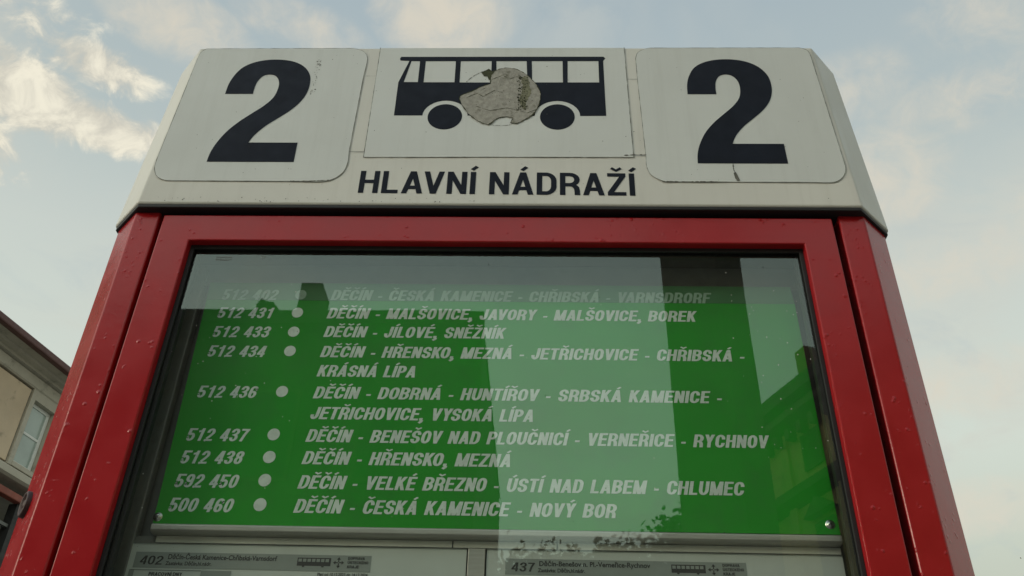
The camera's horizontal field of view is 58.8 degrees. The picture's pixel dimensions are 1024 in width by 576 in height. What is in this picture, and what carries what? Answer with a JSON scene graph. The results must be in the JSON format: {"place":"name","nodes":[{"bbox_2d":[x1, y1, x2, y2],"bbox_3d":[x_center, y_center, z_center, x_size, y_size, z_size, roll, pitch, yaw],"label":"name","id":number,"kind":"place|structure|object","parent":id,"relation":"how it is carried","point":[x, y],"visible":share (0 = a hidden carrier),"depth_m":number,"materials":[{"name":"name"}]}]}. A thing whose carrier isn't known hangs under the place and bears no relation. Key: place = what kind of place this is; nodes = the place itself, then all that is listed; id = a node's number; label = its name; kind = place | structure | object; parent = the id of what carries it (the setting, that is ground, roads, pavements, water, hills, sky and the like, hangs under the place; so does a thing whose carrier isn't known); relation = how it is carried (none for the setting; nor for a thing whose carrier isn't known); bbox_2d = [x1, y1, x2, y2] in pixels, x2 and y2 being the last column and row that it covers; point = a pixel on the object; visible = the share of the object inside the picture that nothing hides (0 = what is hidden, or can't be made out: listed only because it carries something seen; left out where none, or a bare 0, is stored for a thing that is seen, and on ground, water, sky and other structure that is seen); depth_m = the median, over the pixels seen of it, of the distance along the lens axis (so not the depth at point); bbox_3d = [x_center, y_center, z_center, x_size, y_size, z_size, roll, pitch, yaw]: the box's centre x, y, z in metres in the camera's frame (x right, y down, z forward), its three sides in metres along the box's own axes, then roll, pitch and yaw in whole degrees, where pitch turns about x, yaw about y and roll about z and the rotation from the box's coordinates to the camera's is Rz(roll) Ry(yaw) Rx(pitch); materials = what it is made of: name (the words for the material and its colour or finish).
{"place":"outdoors","nodes":[
{"label":"outdoors","id":0,"kind":"place"},
{"bbox_2d":[0,311,70,567],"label":"station building","id":1,"kind":"structure","parent":0,"point":[34,372],"depth_m":18.16,"materials":[{"name":"beige paint"}]},
{"bbox_2d":[14,404,49,470],"bbox_3d":[-9.845,3.043,18.514,0.060,1.330,0.640,-6,-36,12],"label":"window","id":2,"kind":"structure","parent":1,"relation":"in","point":[25,455],"depth_m":18.58,"materials":[{"name":"grey glass"}]},
{"bbox_2d":[0,48,974,575],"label":"timetable case","id":3,"kind":"object","parent":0,"point":[476,302],"visible":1,"depth_m":1.03,"materials":[{"name":"red metal"}]},
{"bbox_2d":[125,543,466,575],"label":"timetable sheet","id":4,"kind":"object","parent":3,"relation":"attached to","point":[155,559],"visible":1,"depth_m":0.90,"materials":[{"name":"paper"}]},
{"bbox_2d":[486,549,845,575],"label":"timetable sheet","id":5,"kind":"object","parent":3,"relation":"attached to","point":[536,563],"visible":1,"depth_m":0.89,"materials":[{"name":"paper"}]},
{"bbox_2d":[0,0,1023,575],"label":"sky","id":6,"kind":"structure","parent":0,"point":[931,91],"materials":[{"name":"blue"}]}
]}

